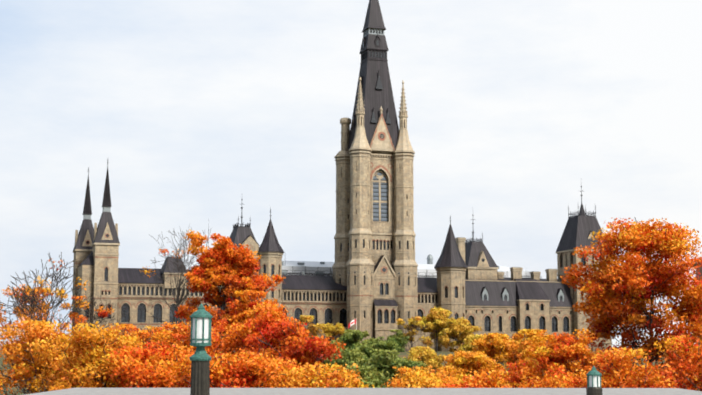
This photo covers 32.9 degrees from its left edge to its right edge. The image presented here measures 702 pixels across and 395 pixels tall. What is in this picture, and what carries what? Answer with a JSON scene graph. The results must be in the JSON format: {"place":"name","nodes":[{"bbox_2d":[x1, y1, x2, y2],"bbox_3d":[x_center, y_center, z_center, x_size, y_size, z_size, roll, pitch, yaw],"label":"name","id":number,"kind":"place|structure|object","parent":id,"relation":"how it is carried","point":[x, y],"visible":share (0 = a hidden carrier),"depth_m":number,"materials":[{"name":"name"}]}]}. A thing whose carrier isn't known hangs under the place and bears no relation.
{"place":"outdoors","nodes":[
{"label":"outdoors","id":0,"kind":"place"},
{"bbox_2d":[0,347,699,394],"bbox_3d":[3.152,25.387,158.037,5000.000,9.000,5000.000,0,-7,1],"label":"ground","id":1,"kind":"structure","parent":0,"point":[406,355],"depth_m":198.42,"materials":[{"name":"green plant"}]},
{"bbox_2d":[0,276,72,393],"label":"amber tree","id":2,"kind":"object","parent":1,"relation":"on","point":[64,305],"visible":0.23,"depth_m":139.59,"materials":[{"name":"orange plant"}]},
{"bbox_2d":[0,252,92,394],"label":"orange tree","id":3,"kind":"object","parent":1,"relation":"on","point":[24,295],"visible":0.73,"depth_m":100.04,"materials":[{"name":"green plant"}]},
{"bbox_2d":[0,320,119,394],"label":"bush","id":4,"kind":"object","parent":1,"relation":"on","point":[40,363],"visible":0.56,"depth_m":86.26,"materials":[{"name":"orange plant"}]},
{"bbox_2d":[61,292,130,335],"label":"orange tree","id":5,"kind":"object","parent":1,"relation":"on","point":[77,317],"visible":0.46,"depth_m":160.90,"materials":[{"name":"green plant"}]},
{"bbox_2d":[29,321,176,390],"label":"bush","id":6,"kind":"object","parent":1,"relation":"on","point":[90,362],"visible":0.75,"depth_m":78.87,"materials":[{"name":"orange plant"}]},
{"bbox_2d":[109,324,166,387],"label":"orange tree","id":7,"kind":"object","parent":1,"relation":"on","point":[145,334],"visible":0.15,"depth_m":148.70,"materials":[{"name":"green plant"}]},
{"bbox_2d":[105,340,218,387],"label":"bush","id":8,"kind":"object","parent":1,"relation":"on","point":[161,361],"visible":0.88,"depth_m":76.13,"materials":[{"name":"orange plant"}]},
{"bbox_2d":[142,320,188,373],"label":"orange tree","id":9,"kind":"object","parent":1,"relation":"on","point":[162,329],"visible":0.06,"depth_m":158.93,"materials":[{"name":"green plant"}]},
{"bbox_2d":[140,224,218,328],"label":"orange tree","id":10,"kind":"object","parent":1,"relation":"on","point":[178,301],"visible":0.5,"depth_m":186.62,"materials":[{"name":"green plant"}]},
{"bbox_2d":[153,321,236,387],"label":"bush","id":11,"kind":"object","parent":1,"relation":"on","point":[183,329],"visible":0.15,"depth_m":118.31,"materials":[{"name":"orange plant"}]},
{"bbox_2d":[165,350,291,387],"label":"bush","id":12,"kind":"object","parent":1,"relation":"on","point":[246,369],"visible":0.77,"depth_m":68.91,"materials":[{"name":"orange plant"}]},
{"bbox_2d":[174,229,285,339],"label":"tree","id":13,"kind":"object","parent":1,"relation":"on","point":[226,266],"visible":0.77,"depth_m":169.50,"materials":[{"name":"orange plant"}]},
{"bbox_2d":[211,289,281,352],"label":"tree","id":14,"kind":"object","parent":1,"relation":"on","point":[242,315],"visible":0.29,"depth_m":134.47,"materials":[{"name":"orange plant"}]},
{"bbox_2d":[206,303,311,387],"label":"tree","id":15,"kind":"object","parent":1,"relation":"on","point":[267,317],"visible":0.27,"depth_m":90.70,"materials":[{"name":"orange plant"}]},
{"bbox_2d":[256,359,323,387],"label":"orange tree","id":16,"kind":"object","parent":1,"relation":"on","point":[277,379],"visible":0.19,"depth_m":73.97,"materials":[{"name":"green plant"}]},
{"bbox_2d":[238,318,345,369],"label":"red tree","id":17,"kind":"object","parent":1,"relation":"on","point":[310,351],"visible":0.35,"depth_m":84.22,"materials":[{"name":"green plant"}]},
{"bbox_2d":[297,314,327,338],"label":"yellow tree","id":18,"kind":"object","parent":1,"relation":"on","point":[312,328],"visible":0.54,"depth_m":233.41,"materials":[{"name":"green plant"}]},
{"bbox_2d":[277,362,374,387],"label":"bush","id":19,"kind":"object","parent":1,"relation":"on","point":[333,376],"visible":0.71,"depth_m":70.67,"materials":[{"name":"orange plant"}]},
{"bbox_2d":[321,323,344,343],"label":"yellow tree","id":20,"kind":"object","parent":1,"relation":"on","point":[333,330],"visible":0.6,"depth_m":235.11,"materials":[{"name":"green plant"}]},
{"bbox_2d":[71,0,611,350],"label":"building","id":21,"kind":"structure","parent":1,"relation":"on","point":[375,280],"depth_m":258.12,"materials":[{"name":"stone"}]},
{"bbox_2d":[317,345,368,369],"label":"green tree","id":22,"kind":"object","parent":1,"relation":"on","point":[349,357],"visible":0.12,"depth_m":126.99,"materials":[{"name":"green plant"}]},
{"bbox_2d":[330,329,369,350],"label":"green tree","id":23,"kind":"object","parent":1,"relation":"on","point":[350,339],"visible":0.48,"depth_m":212.33,"materials":[{"name":"green plant"}]},
{"bbox_2d":[25,388,701,394],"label":"wall","id":24,"kind":"structure","parent":1,"relation":"on","point":[373,391],"depth_m":50.80,"materials":[{"name":"concrete"}]},
{"bbox_2d":[189,303,212,394],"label":"street lamp","id":25,"kind":"object","parent":24,"relation":"on","point":[200,358],"visible":1,"depth_m":29.66,"materials":[{"name":"teal metal"}]},
{"bbox_2d":[586,366,602,394],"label":"street lamp","id":26,"kind":"object","parent":24,"relation":"on","point":[594,387],"visible":1,"depth_m":44.12,"materials":[{"name":"teal metal"}]},
{"bbox_2d":[346,365,393,387],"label":"green tree","id":27,"kind":"object","parent":1,"relation":"on","point":[369,376],"visible":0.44,"depth_m":92.76,"materials":[{"name":"green plant"}]},
{"bbox_2d":[353,336,401,362],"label":"green tree","id":28,"kind":"object","parent":1,"relation":"on","point":[365,346],"visible":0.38,"depth_m":196.67,"materials":[{"name":"green plant"}]},
{"bbox_2d":[364,349,427,387],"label":"bush","id":29,"kind":"object","parent":1,"relation":"on","point":[384,360],"visible":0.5,"depth_m":118.84,"materials":[{"name":"green plant"}]},
{"bbox_2d":[382,329,409,351],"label":"green tree","id":30,"kind":"object","parent":1,"relation":"on","point":[400,338],"visible":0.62,"depth_m":223.32,"materials":[{"name":"green plant"}]},
{"bbox_2d":[380,365,445,387],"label":"amber tree","id":31,"kind":"object","parent":1,"relation":"on","point":[417,378],"visible":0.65,"depth_m":77.78,"materials":[{"name":"orange plant"}]},
{"bbox_2d":[396,316,433,351],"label":"yellow tree","id":32,"kind":"object","parent":1,"relation":"on","point":[412,325],"visible":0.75,"depth_m":227.18,"materials":[{"name":"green plant"}]},
{"bbox_2d":[405,346,445,372],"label":"yellow tree","id":33,"kind":"object","parent":1,"relation":"on","point":[424,354],"visible":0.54,"depth_m":167.10,"materials":[{"name":"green plant"}]},
{"bbox_2d":[419,306,454,351],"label":"yellow tree","id":34,"kind":"object","parent":1,"relation":"on","point":[434,319],"visible":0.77,"depth_m":230.52,"materials":[{"name":"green plant"}]},
{"bbox_2d":[424,365,471,387],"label":"amber tree","id":35,"kind":"object","parent":1,"relation":"on","point":[448,371],"visible":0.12,"depth_m":109.93,"materials":[{"name":"orange plant"}]},
{"bbox_2d":[439,317,481,351],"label":"yellow tree","id":36,"kind":"object","parent":1,"relation":"on","point":[460,330],"visible":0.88,"depth_m":222.97,"materials":[{"name":"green plant"}]},
{"bbox_2d":[442,350,505,375],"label":"amber tree","id":37,"kind":"object","parent":1,"relation":"on","point":[466,363],"visible":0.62,"depth_m":137.00,"materials":[{"name":"orange plant"}]},
{"bbox_2d":[428,369,520,387],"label":"tree","id":38,"kind":"object","parent":1,"relation":"on","point":[481,381],"visible":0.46,"depth_m":73.04,"materials":[{"name":"orange plant"}]},
{"bbox_2d":[456,334,498,360],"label":"yellow tree","id":39,"kind":"object","parent":1,"relation":"on","point":[467,345],"visible":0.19,"depth_m":202.49,"materials":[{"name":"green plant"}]},
{"bbox_2d":[471,333,520,363],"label":"amber tree","id":40,"kind":"object","parent":1,"relation":"on","point":[493,346],"visible":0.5,"depth_m":168.83,"materials":[{"name":"orange plant"}]},
{"bbox_2d":[503,338,516,365],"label":"yellow tree","id":41,"kind":"object","parent":1,"relation":"on","point":[506,361],"visible":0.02,"depth_m":197.21,"materials":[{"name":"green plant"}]},
{"bbox_2d":[485,357,547,387],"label":"tree","id":42,"kind":"object","parent":1,"relation":"on","point":[527,367],"visible":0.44,"depth_m":97.43,"materials":[{"name":"orange plant"}]},
{"bbox_2d":[500,327,574,374],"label":"amber tree","id":43,"kind":"object","parent":1,"relation":"on","point":[537,336],"visible":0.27,"depth_m":158.42,"materials":[{"name":"orange plant"}]},
{"bbox_2d":[509,365,590,387],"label":"orange tree","id":44,"kind":"object","parent":1,"relation":"on","point":[557,380],"visible":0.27,"depth_m":83.08,"materials":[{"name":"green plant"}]},
{"bbox_2d":[525,328,615,377],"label":"bush","id":45,"kind":"object","parent":1,"relation":"on","point":[565,349],"visible":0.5,"depth_m":122.20,"materials":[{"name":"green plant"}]},
{"bbox_2d":[567,347,677,387],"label":"bush","id":46,"kind":"object","parent":1,"relation":"on","point":[624,374],"visible":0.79,"depth_m":68.15,"materials":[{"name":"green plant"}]},
{"bbox_2d":[560,218,701,375],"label":"orange tree","id":47,"kind":"object","parent":1,"relation":"on","point":[633,285],"visible":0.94,"depth_m":92.84,"materials":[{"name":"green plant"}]},
{"bbox_2d":[640,335,701,390],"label":"bush","id":48,"kind":"object","parent":1,"relation":"on","point":[688,368],"visible":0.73,"depth_m":77.97,"materials":[{"name":"orange plant"}]},
{"bbox_2d":[657,310,701,389],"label":"amber tree","id":49,"kind":"object","parent":1,"relation":"on","point":[687,343],"visible":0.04,"depth_m":114.91,"materials":[{"name":"orange plant"}]},
{"bbox_2d":[687,261,701,339],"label":"tree","id":50,"kind":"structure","parent":1,"relation":"on","point":[700,270],"depth_m":414.97,"materials":[{"name":"plant"}]},
{"bbox_2d":[0,0,701,346],"label":"sky","id":51,"kind":"structure","parent":0,"point":[195,109],"materials":[{"name":"white"}]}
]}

